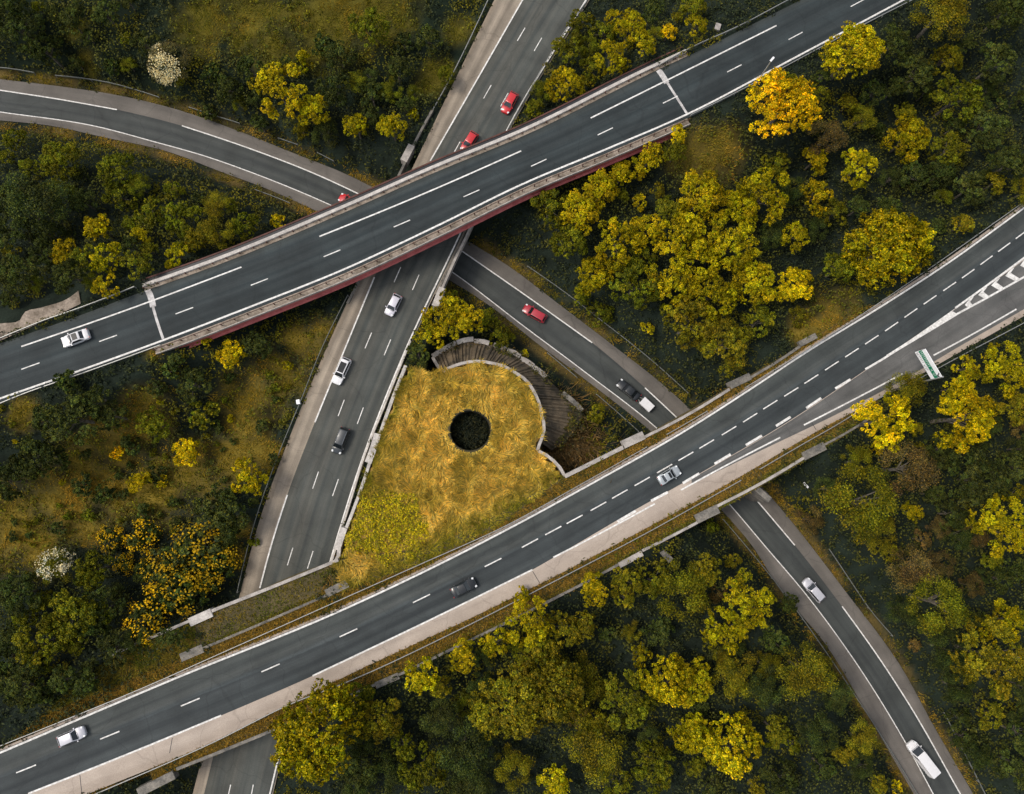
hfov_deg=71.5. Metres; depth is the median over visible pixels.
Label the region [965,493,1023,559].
tree
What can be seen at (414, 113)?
shrub
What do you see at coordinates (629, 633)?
tree
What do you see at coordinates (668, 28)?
tree
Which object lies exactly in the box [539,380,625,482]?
dead reeds
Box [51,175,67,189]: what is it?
tree
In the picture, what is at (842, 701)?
tree
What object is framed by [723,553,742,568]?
tree
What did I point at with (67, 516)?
shrub
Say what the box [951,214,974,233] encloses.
tree
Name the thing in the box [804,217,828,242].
tree
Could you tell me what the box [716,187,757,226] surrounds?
tree
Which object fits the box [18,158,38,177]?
tree
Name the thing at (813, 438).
guard rail
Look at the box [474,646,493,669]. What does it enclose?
tree
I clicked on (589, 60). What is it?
tree
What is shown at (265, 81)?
tree
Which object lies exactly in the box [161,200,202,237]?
tree
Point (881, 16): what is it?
guard rail
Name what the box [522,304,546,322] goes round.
car
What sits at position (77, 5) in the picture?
tree
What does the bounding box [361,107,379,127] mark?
tree
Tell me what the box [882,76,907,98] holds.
tree
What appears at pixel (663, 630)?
tree
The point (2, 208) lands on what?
tree
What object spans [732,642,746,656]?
tree
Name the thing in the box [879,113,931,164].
tree
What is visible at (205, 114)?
shrub
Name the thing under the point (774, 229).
tree
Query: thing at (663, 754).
tree
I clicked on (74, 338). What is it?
car
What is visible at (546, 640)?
tree
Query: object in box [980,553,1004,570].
tree
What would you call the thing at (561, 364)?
guard rail
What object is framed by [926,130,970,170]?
tree
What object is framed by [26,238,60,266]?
tree
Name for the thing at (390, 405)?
retaining wall
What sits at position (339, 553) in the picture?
retaining wall
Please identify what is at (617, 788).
tree
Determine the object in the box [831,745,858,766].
tree
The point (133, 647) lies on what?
tree
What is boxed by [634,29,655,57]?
tree
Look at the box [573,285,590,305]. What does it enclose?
tree
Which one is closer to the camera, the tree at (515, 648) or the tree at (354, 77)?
the tree at (515, 648)
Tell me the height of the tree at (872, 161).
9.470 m
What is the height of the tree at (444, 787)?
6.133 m
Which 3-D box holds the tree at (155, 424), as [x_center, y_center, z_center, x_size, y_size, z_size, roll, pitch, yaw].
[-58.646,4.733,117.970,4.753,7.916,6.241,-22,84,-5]
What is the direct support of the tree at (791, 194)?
on the ground at (382, 154)
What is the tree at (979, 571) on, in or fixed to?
on the ground at (382, 154)
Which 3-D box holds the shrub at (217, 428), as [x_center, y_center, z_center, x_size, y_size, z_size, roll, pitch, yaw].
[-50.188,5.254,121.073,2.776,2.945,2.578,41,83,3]
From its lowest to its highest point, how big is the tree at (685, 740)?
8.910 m
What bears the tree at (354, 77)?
on the ground at (382, 154)
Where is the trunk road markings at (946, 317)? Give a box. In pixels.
[0,207,1023,793]
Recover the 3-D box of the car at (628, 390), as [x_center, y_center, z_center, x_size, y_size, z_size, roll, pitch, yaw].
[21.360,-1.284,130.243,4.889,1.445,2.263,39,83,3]
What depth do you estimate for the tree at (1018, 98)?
131.08 m
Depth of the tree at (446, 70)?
127.30 m
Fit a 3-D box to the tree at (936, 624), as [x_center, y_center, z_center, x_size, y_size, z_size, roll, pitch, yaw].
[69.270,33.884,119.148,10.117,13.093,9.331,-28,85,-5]
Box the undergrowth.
[0,0,1023,793]
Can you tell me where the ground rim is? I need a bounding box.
[440,395,504,464]
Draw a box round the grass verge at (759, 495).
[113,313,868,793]
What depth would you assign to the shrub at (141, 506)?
117.99 m
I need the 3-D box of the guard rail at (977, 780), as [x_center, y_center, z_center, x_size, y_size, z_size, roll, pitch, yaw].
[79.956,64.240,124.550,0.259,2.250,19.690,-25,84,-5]
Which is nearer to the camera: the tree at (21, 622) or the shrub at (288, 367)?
the tree at (21, 622)
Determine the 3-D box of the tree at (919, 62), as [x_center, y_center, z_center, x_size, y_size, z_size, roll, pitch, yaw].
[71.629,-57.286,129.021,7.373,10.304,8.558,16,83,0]
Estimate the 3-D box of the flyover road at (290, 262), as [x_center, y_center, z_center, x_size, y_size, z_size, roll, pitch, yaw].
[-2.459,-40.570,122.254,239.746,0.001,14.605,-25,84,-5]
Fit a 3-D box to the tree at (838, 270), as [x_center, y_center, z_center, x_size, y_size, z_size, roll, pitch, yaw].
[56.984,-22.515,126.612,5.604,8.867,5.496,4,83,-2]
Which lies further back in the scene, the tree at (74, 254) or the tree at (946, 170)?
the tree at (946, 170)
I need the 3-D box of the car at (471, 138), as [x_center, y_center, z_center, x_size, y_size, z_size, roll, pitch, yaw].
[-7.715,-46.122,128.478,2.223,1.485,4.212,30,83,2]
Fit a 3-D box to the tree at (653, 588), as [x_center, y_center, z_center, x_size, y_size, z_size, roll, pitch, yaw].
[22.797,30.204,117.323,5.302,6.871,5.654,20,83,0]
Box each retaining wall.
[331,341,411,560]
[334,525,350,550]
[334,548,344,559]
[345,463,371,527]
[365,433,380,463]
[379,365,406,432]
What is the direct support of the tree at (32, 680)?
on the ground at (382, 154)
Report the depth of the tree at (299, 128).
130.43 m
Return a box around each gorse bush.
[95,524,123,553]
[111,552,135,576]
[121,516,162,553]
[122,606,166,649]
[126,582,173,627]
[136,546,187,596]
[155,537,199,575]
[157,562,212,618]
[170,521,224,571]
[194,566,224,595]
[198,536,243,580]
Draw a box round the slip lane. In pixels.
[692,261,1023,482]
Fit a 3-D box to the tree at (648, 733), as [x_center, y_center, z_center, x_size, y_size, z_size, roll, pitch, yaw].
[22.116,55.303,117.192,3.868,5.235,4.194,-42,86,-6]
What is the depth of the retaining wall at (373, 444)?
118.18 m
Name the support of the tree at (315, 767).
on the ground at (382, 154)
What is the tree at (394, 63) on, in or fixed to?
on the ground at (382, 154)
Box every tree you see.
[0,0,28,25]
[0,7,46,50]
[0,149,17,164]
[0,170,75,236]
[0,185,27,217]
[0,215,33,249]
[0,244,22,260]
[0,253,38,294]
[0,289,19,307]
[0,462,28,501]
[0,570,42,617]
[0,619,24,642]
[0,634,29,676]
[0,669,12,695]
[1,128,26,150]
[2,664,41,713]
[8,435,68,480]
[11,608,39,631]
[11,613,67,674]
[16,654,49,682]
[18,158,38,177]
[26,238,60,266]
[26,274,46,293]
[27,33,64,68]
[28,589,55,611]
[29,219,65,249]
[30,0,45,14]
[31,402,56,439]
[36,545,75,585]
[38,141,79,177]
[40,588,113,644]
[42,4,60,22]
[42,385,107,445]
[46,664,76,694]
[48,237,81,264]
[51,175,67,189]
[51,257,88,294]
[56,7,83,34]
[62,229,75,242]
[65,184,77,194]
[65,585,126,639]
[67,244,98,271]
[67,638,84,655]
[68,0,85,13]
[68,54,84,70]
[68,188,97,211]
[70,667,99,696]
[71,166,87,180]
[71,549,113,591]
[79,656,98,672]
[81,28,94,45]
[81,271,100,288]
[82,383,109,414]
[83,213,113,240]
[88,241,121,273]
[90,0,120,26]
[90,273,119,298]
[96,152,134,190]
[97,397,128,430]
[97,630,133,669]
[101,180,137,211]
[108,581,127,601]
[118,626,145,654]
[119,0,138,10]
[119,250,154,280]
[120,56,138,72]
[121,214,138,230]
[121,235,142,255]
[125,172,149,197]
[125,471,152,493]
[129,30,159,57]
[129,224,150,247]
[133,195,165,230]
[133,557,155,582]
[134,405,170,442]
[140,242,158,255]
[146,39,191,86]
[156,627,182,647]
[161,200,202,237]
[162,181,186,198]
[164,242,187,268]
[172,437,199,466]
[174,70,190,85]
[176,365,212,402]
[180,228,210,252]
[193,208,234,249]
[193,482,250,539]
[201,191,230,221]
[214,74,243,104]
[214,525,240,548]
[215,339,247,368]
[225,198,237,212]
[228,211,258,238]
[230,456,269,495]
[232,94,247,110]
[236,55,265,83]
[241,330,272,359]
[245,89,260,106]
[247,61,307,119]
[249,114,269,132]
[268,678,365,786]
[279,54,299,72]
[292,121,310,139]
[297,94,330,125]
[311,119,337,150]
[314,68,350,108]
[322,39,358,67]
[333,682,375,712]
[339,742,376,790]
[341,113,368,138]
[341,770,375,793]
[344,70,367,93]
[346,726,375,756]
[347,6,390,48]
[357,697,404,744]
[359,80,389,113]
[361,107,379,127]
[362,67,378,82]
[369,751,409,793]
[375,111,407,141]
[378,76,403,102]
[385,56,410,83]
[391,729,415,757]
[395,97,414,112]
[397,740,448,793]
[403,656,440,695]
[406,84,423,102]
[406,339,429,369]
[412,318,443,352]
[415,23,442,56]
[418,691,462,739]
[421,289,473,339]
[430,675,451,697]
[434,287,457,308]
[435,716,496,782]
[437,65,454,86]
[440,776,465,793]
[447,303,484,332]
[448,636,475,674]
[449,764,494,793]
[455,689,474,719]
[466,662,548,740]
[466,670,493,703]
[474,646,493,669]
[477,627,512,657]
[478,308,497,327]
[484,319,515,348]
[493,742,535,793]
[504,594,556,648]
[507,642,520,654]
[511,636,562,688]
[513,646,589,729]
[524,98,544,117]
[529,78,554,101]
[529,188,570,228]
[533,632,559,652]
[536,762,571,793]
[543,65,584,101]
[543,610,583,649]
[549,224,588,258]
[550,32,585,65]
[553,650,606,712]
[558,715,627,788]
[559,188,601,235]
[566,8,595,33]
[568,609,596,639]
[568,708,590,730]
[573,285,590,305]
[575,255,614,295]
[576,74,593,94]
[579,34,599,56]
[579,54,605,83]
[580,571,608,607]
[582,168,620,209]
[582,708,607,733]
[586,300,614,327]
[587,404,604,423]
[588,20,618,48]
[593,38,631,75]
[595,216,648,273]
[597,678,616,701]
[598,627,618,642]
[599,669,658,730]
[602,770,632,793]
[604,8,618,26]
[609,159,635,185]
[609,255,661,310]
[610,589,634,607]
[611,567,642,594]
[612,7,646,43]
[613,186,629,202]
[619,712,632,732]
[621,620,642,642]
[623,37,634,50]
[627,241,657,264]
[630,213,665,245]
[631,141,666,172]
[631,641,652,669]
[631,735,675,793]
[632,193,646,212]
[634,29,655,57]
[634,169,647,180]
[635,652,694,707]
[636,721,661,745]
[638,566,669,599]
[640,0,665,23]
[640,322,654,334]
[641,616,675,646]
[644,255,703,310]
[646,25,664,39]
[649,181,664,198]
[650,204,707,258]
[650,558,709,621]
[655,195,681,228]
[659,23,677,41]
[659,302,672,315]
[662,140,686,161]
[662,297,713,348]
[666,713,703,751]
[670,656,714,708]
[671,12,683,22]
[671,123,686,143]
[674,232,722,282]
[675,168,726,225]
[675,712,716,753]
[678,0,706,22]
[683,756,706,777]
[684,14,708,36]
[686,266,741,322]
[689,702,709,715]
[690,711,764,780]
[694,552,721,590]
[697,315,748,377]
[697,774,723,793]
[700,606,748,654]
[707,217,761,274]
[707,585,727,604]
[710,646,732,670]
[711,654,760,699]
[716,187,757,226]
[716,567,776,632]
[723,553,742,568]
[729,259,775,306]
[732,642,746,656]
[734,166,789,226]
[740,305,775,340]
[743,663,787,709]
[745,66,822,138]
[747,775,764,793]
[751,651,781,684]
[757,624,790,655]
[758,756,799,793]
[759,218,788,249]
[760,151,790,181]
[764,714,790,749]
[772,266,814,301]
[774,640,838,700]
[775,175,804,207]
[777,592,799,613]
[779,221,810,254]
[785,731,800,754]
[788,305,808,328]
[795,504,824,535]
[795,708,838,755]
[798,177,833,217]
[802,146,828,176]
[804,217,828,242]
[805,119,848,154]
[807,754,836,780]
[808,81,830,102]
[810,70,831,83]
[813,476,840,502]
[816,463,899,545]
[818,20,886,80]
[818,197,847,226]
[819,680,854,716]
[822,252,855,281]
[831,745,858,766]
[837,92,856,113]
[839,147,877,189]
[839,444,872,477]
[841,206,936,290]
[843,103,877,129]
[845,716,880,758]
[847,194,869,217]
[848,751,873,781]
[850,391,916,452]
[858,79,885,108]
[859,514,896,551]
[869,774,887,793]
[871,122,885,138]
[874,22,912,64]
[876,167,904,192]
[876,195,902,217]
[878,439,942,499]
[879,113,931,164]
[880,543,899,561]
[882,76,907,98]
[883,542,941,594]
[883,593,918,625]
[884,370,927,407]
[893,51,936,92]
[893,101,916,120]
[897,160,929,194]
[900,500,924,523]
[905,573,972,637]
[907,637,921,652]
[908,0,970,42]
[911,421,923,436]
[912,441,931,458]
[912,528,931,550]
[913,82,936,104]
[914,614,927,633]
[919,484,946,504]
[923,158,959,187]
[923,433,959,470]
[924,627,968,673]
[925,515,951,540]
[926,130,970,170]
[926,549,957,578]
[927,43,963,75]
[928,73,983,123]
[930,218,945,234]
[930,379,999,453]
[933,187,954,204]
[936,499,968,529]
[936,517,974,552]
[940,116,964,136]
[940,669,976,705]
[941,375,970,398]
[943,707,970,730]
[947,444,1013,507]
[947,614,1023,700]
[950,724,977,752]
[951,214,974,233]
[951,354,976,380]
[952,171,987,206]
[956,33,976,52]
[958,570,985,597]
[960,100,1011,150]
[960,733,998,770]
[962,521,991,548]
[964,610,986,634]
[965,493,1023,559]
[969,434,989,453]
[970,41,1017,86]
[973,340,1023,398]
[974,166,992,180]
[975,566,992,584]
[976,700,1005,730]
[978,416,1002,437]
[978,597,1023,644]
[980,80,1001,99]
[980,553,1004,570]
[982,0,1023,32]
[983,171,1006,194]
[985,143,1023,178]
[986,564,1013,594]
[989,686,1010,702]
[990,739,1023,789]
[993,388,1023,426]
[996,95,1007,110]
[997,450,1023,482]
[997,556,1023,583]
[1000,711,1023,751]
[1003,483,1023,504]
[1007,673,1023,703]
[1009,90,1023,108]
[1009,177,1023,207]
[1009,416,1023,437]
[1015,700,1023,718]
[1018,609,1023,620]
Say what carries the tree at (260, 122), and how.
on the ground at (382, 154)
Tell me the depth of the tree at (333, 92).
124.36 m
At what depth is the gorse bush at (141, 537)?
116.14 m
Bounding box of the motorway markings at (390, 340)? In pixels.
[228,0,585,793]
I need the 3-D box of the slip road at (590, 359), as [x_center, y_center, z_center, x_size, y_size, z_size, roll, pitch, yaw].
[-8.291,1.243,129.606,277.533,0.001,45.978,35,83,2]
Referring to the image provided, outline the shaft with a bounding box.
[449,410,489,450]
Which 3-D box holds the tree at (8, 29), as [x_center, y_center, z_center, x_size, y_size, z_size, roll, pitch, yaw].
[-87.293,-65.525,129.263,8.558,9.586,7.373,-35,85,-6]
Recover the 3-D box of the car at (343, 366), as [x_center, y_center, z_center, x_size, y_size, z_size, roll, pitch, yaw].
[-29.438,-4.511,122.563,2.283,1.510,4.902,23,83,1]
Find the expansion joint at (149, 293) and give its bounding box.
[145,69,687,338]
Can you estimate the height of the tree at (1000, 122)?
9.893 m
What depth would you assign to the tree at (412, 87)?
127.79 m
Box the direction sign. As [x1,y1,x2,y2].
[915,349,943,380]
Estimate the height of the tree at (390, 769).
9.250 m
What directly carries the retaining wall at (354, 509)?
on the ground at (382, 154)
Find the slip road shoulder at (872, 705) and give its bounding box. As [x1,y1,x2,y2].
[0,79,972,793]
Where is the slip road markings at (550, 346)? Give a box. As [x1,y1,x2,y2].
[0,90,960,793]
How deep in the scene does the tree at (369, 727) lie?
107.75 m
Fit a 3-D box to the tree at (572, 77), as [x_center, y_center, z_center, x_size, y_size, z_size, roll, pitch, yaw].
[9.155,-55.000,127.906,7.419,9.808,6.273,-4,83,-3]
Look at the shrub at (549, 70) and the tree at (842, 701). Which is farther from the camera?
the shrub at (549, 70)
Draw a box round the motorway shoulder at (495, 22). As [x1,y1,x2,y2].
[193,0,588,793]
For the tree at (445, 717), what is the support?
on the ground at (382, 154)
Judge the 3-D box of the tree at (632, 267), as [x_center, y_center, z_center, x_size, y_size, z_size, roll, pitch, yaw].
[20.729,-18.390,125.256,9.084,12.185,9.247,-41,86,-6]
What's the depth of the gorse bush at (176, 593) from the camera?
113.10 m
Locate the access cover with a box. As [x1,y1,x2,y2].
[714,23,720,31]
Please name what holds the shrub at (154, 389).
on the ground at (382, 154)
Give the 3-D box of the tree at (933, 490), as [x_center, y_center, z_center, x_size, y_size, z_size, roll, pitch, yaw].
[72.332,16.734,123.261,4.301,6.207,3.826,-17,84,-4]
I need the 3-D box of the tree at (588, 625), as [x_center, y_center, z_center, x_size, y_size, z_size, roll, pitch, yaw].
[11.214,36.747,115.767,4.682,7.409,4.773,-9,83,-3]
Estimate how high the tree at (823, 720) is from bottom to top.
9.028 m
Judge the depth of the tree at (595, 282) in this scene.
122.86 m
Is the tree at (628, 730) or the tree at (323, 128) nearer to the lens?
the tree at (628, 730)
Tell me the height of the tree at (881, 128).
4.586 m
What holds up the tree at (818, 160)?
on the ground at (382, 154)
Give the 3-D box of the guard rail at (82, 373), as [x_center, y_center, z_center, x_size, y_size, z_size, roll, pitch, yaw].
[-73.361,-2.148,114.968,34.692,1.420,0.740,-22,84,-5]
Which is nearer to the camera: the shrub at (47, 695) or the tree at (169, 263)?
the shrub at (47, 695)
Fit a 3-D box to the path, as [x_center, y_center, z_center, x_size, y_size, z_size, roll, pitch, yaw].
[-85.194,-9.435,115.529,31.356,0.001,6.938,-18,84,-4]
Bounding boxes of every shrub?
[6,530,18,543]
[9,421,16,427]
[10,518,18,526]
[19,520,31,528]
[25,531,33,539]
[28,677,61,704]
[29,542,36,547]
[33,518,38,524]
[50,521,67,534]
[52,369,80,393]
[56,502,63,509]
[58,479,66,485]
[59,460,70,470]
[63,511,72,519]
[70,471,92,497]
[78,448,91,459]
[80,508,97,522]
[92,483,117,503]
[102,58,125,75]
[109,446,124,460]
[115,470,123,479]
[116,488,128,500]
[117,31,130,46]
[120,435,141,455]
[126,461,133,468]
[136,503,154,520]
[146,379,167,396]
[147,465,167,483]
[148,448,156,457]
[154,474,167,489]
[161,353,188,379]
[167,495,181,506]
[169,516,181,527]
[184,190,205,209]
[188,401,220,429]
[196,102,217,119]
[196,338,211,345]
[200,61,221,85]
[201,432,209,438]
[209,419,223,434]
[218,485,236,501]
[219,476,228,483]
[221,396,227,403]
[223,372,236,384]
[227,414,234,422]
[229,438,236,444]
[247,536,259,546]
[255,418,268,435]
[265,370,277,379]
[267,451,280,466]
[267,468,274,475]
[269,214,285,227]
[271,382,281,391]
[271,395,280,403]
[282,360,293,369]
[283,383,291,389]
[295,49,313,74]
[311,32,338,55]
[392,32,413,55]
[406,107,418,120]
[514,585,530,600]
[521,348,528,356]
[542,62,555,75]
[707,518,719,533]
[785,71,795,80]
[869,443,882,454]
[891,779,902,793]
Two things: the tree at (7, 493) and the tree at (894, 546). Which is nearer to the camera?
the tree at (7, 493)
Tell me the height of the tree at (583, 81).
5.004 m
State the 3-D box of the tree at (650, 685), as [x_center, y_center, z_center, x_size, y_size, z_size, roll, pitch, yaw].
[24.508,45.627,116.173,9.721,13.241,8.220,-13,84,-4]
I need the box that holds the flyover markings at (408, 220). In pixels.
[0,0,903,398]
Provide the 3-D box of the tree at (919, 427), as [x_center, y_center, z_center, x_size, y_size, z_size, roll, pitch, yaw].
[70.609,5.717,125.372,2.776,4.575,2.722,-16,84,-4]
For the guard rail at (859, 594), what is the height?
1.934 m
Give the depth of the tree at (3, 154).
123.44 m
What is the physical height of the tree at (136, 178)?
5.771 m
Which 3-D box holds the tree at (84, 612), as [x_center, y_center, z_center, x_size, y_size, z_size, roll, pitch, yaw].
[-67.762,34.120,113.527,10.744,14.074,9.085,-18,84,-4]
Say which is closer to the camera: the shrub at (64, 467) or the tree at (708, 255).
the shrub at (64, 467)
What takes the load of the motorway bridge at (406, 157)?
on the ground at (382, 154)
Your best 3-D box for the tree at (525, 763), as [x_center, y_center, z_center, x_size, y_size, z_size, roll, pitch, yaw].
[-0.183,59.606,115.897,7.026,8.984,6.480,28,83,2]
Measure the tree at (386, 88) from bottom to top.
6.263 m
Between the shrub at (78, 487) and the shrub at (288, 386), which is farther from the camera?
the shrub at (288, 386)
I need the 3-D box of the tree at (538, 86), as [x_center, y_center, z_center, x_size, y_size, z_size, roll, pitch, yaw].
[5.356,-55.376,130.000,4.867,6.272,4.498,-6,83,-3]
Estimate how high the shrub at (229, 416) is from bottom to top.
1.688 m
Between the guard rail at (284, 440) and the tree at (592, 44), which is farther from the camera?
the tree at (592, 44)
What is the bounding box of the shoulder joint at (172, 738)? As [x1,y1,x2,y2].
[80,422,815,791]
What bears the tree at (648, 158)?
on the ground at (382, 154)
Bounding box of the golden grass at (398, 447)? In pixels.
[332,358,563,595]
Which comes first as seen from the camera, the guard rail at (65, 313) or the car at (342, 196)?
the guard rail at (65, 313)
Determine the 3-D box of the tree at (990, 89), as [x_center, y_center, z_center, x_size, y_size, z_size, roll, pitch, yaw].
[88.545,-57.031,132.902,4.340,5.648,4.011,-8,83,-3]
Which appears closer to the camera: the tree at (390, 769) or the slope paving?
the tree at (390, 769)
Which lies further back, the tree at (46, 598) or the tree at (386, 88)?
the tree at (386, 88)
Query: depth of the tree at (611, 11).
129.89 m
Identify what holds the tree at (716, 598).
on the ground at (382, 154)
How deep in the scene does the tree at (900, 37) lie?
122.86 m
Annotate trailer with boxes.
[638,397,653,411]
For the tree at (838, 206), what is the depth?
125.87 m
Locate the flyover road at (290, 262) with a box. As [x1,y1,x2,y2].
[0,0,909,401]
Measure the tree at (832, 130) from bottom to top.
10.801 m
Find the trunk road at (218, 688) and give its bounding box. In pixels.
[0,206,1023,793]
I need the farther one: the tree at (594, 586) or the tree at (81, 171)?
the tree at (81, 171)
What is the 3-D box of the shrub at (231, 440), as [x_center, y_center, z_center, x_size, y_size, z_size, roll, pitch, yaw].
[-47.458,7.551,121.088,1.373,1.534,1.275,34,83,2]
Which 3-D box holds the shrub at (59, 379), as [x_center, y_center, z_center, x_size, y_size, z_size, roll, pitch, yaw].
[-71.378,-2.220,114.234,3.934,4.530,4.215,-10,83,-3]
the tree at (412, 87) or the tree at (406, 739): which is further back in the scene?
the tree at (412, 87)
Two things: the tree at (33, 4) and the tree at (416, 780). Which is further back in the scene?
the tree at (33, 4)
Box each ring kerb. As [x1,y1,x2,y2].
[444,360,545,449]
[536,449,564,476]
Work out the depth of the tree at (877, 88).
126.72 m
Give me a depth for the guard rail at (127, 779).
112.95 m
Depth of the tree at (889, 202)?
126.77 m
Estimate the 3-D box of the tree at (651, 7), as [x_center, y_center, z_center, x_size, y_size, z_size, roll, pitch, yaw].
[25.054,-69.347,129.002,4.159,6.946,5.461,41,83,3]
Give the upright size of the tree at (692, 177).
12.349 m
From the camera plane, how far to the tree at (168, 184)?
124.99 m
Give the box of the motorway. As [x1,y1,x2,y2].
[204,0,587,793]
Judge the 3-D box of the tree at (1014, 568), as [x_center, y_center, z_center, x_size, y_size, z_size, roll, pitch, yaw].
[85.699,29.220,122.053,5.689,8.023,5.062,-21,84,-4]
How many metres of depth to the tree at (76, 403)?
109.85 m
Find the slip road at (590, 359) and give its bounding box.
[0,91,958,793]
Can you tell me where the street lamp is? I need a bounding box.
[754,57,774,86]
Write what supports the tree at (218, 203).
on the ground at (382, 154)
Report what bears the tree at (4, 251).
on the ground at (382, 154)
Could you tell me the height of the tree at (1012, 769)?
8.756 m
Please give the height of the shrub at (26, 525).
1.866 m
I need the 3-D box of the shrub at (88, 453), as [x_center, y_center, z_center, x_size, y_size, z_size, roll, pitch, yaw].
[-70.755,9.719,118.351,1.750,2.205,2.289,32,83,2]
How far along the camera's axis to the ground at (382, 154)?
126.33 m
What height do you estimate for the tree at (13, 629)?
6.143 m
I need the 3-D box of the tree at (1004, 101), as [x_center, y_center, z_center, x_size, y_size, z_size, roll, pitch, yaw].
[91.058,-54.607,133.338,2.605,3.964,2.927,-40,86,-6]
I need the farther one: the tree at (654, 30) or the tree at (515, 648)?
the tree at (654, 30)
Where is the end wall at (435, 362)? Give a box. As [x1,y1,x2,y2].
[431,356,439,368]
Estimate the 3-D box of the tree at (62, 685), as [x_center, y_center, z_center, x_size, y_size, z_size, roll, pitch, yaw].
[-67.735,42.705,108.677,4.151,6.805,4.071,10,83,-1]
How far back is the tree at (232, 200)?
125.33 m
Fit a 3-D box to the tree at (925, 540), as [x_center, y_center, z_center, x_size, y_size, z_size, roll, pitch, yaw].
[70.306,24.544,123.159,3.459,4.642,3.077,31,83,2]
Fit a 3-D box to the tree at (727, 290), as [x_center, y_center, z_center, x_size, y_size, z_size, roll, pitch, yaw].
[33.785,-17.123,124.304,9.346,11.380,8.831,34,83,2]
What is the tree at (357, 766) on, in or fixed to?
on the ground at (382, 154)
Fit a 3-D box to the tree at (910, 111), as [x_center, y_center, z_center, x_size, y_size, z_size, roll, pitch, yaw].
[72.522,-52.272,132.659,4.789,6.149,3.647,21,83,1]
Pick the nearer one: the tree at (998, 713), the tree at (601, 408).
the tree at (998, 713)
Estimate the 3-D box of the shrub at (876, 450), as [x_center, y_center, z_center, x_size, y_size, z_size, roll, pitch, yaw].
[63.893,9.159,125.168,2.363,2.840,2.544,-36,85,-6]
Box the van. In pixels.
[906,740,940,778]
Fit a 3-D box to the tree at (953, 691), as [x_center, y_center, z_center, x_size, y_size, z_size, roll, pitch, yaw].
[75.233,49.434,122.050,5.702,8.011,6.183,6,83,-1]
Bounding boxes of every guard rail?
[0,67,35,74]
[0,286,136,338]
[0,345,161,403]
[0,447,646,745]
[55,75,159,97]
[95,480,740,793]
[189,107,239,123]
[237,295,348,592]
[253,189,289,203]
[433,0,487,110]
[507,1,586,129]
[527,266,687,392]
[547,352,576,377]
[596,394,638,431]
[658,0,787,66]
[666,411,707,434]
[689,0,911,117]
[722,519,917,793]
[744,204,1020,387]
[759,391,892,468]
[829,549,892,635]
[923,323,1022,376]
[943,712,984,793]
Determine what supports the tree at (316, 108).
on the ground at (382, 154)
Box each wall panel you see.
[431,341,456,357]
[456,337,473,344]
[474,339,489,345]
[507,348,520,357]
[520,356,534,367]
[533,365,546,377]
[561,391,582,411]
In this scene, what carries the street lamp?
on the ground at (382, 154)
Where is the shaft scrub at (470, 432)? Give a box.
[451,412,489,449]
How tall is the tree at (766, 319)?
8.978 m
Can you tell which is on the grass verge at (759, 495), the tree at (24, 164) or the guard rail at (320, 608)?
the guard rail at (320, 608)
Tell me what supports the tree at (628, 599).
on the ground at (382, 154)
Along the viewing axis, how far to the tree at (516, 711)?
108.10 m
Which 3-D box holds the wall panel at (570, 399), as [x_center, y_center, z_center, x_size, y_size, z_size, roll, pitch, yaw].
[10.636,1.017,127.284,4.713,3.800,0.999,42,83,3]
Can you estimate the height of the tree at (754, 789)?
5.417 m
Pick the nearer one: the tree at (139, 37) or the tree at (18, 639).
the tree at (18, 639)
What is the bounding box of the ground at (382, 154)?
[0,0,1023,793]
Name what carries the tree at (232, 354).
on the ground at (382, 154)
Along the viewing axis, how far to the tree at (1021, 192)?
127.81 m
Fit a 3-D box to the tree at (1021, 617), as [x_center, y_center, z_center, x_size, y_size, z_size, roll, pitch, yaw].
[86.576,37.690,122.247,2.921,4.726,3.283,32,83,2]
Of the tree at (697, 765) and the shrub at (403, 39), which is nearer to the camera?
the tree at (697, 765)
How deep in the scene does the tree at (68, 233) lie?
123.09 m
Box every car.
[56,726,86,747]
[61,328,90,347]
[331,357,351,384]
[332,426,349,454]
[338,193,349,201]
[384,293,401,316]
[450,577,476,597]
[460,130,478,148]
[501,90,518,114]
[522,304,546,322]
[616,379,640,401]
[656,466,680,484]
[802,577,825,602]
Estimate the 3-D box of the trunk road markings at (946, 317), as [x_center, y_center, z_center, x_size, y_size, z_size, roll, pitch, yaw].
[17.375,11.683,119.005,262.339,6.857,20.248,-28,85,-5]
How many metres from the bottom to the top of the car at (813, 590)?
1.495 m
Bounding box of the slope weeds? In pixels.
[437,333,595,454]
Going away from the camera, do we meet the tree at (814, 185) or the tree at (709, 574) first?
the tree at (709, 574)
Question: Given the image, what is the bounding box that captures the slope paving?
[435,342,581,449]
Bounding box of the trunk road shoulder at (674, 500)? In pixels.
[0,204,1023,793]
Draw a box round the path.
[0,291,80,340]
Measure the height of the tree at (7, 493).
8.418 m
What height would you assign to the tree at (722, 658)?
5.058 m
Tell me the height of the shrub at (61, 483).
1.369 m
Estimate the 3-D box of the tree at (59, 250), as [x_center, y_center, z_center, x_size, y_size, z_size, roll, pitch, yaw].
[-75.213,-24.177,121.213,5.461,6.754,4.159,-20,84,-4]
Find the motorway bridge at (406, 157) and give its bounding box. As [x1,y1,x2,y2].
[346,110,473,317]
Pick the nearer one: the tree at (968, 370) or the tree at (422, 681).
the tree at (422, 681)
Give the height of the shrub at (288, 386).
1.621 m
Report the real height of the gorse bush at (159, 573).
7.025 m
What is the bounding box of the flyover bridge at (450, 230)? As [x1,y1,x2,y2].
[142,46,689,354]
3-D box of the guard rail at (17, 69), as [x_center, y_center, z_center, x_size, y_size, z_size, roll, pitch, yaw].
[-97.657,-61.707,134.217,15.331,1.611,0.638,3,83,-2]
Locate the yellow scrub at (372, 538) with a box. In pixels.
[341,489,430,566]

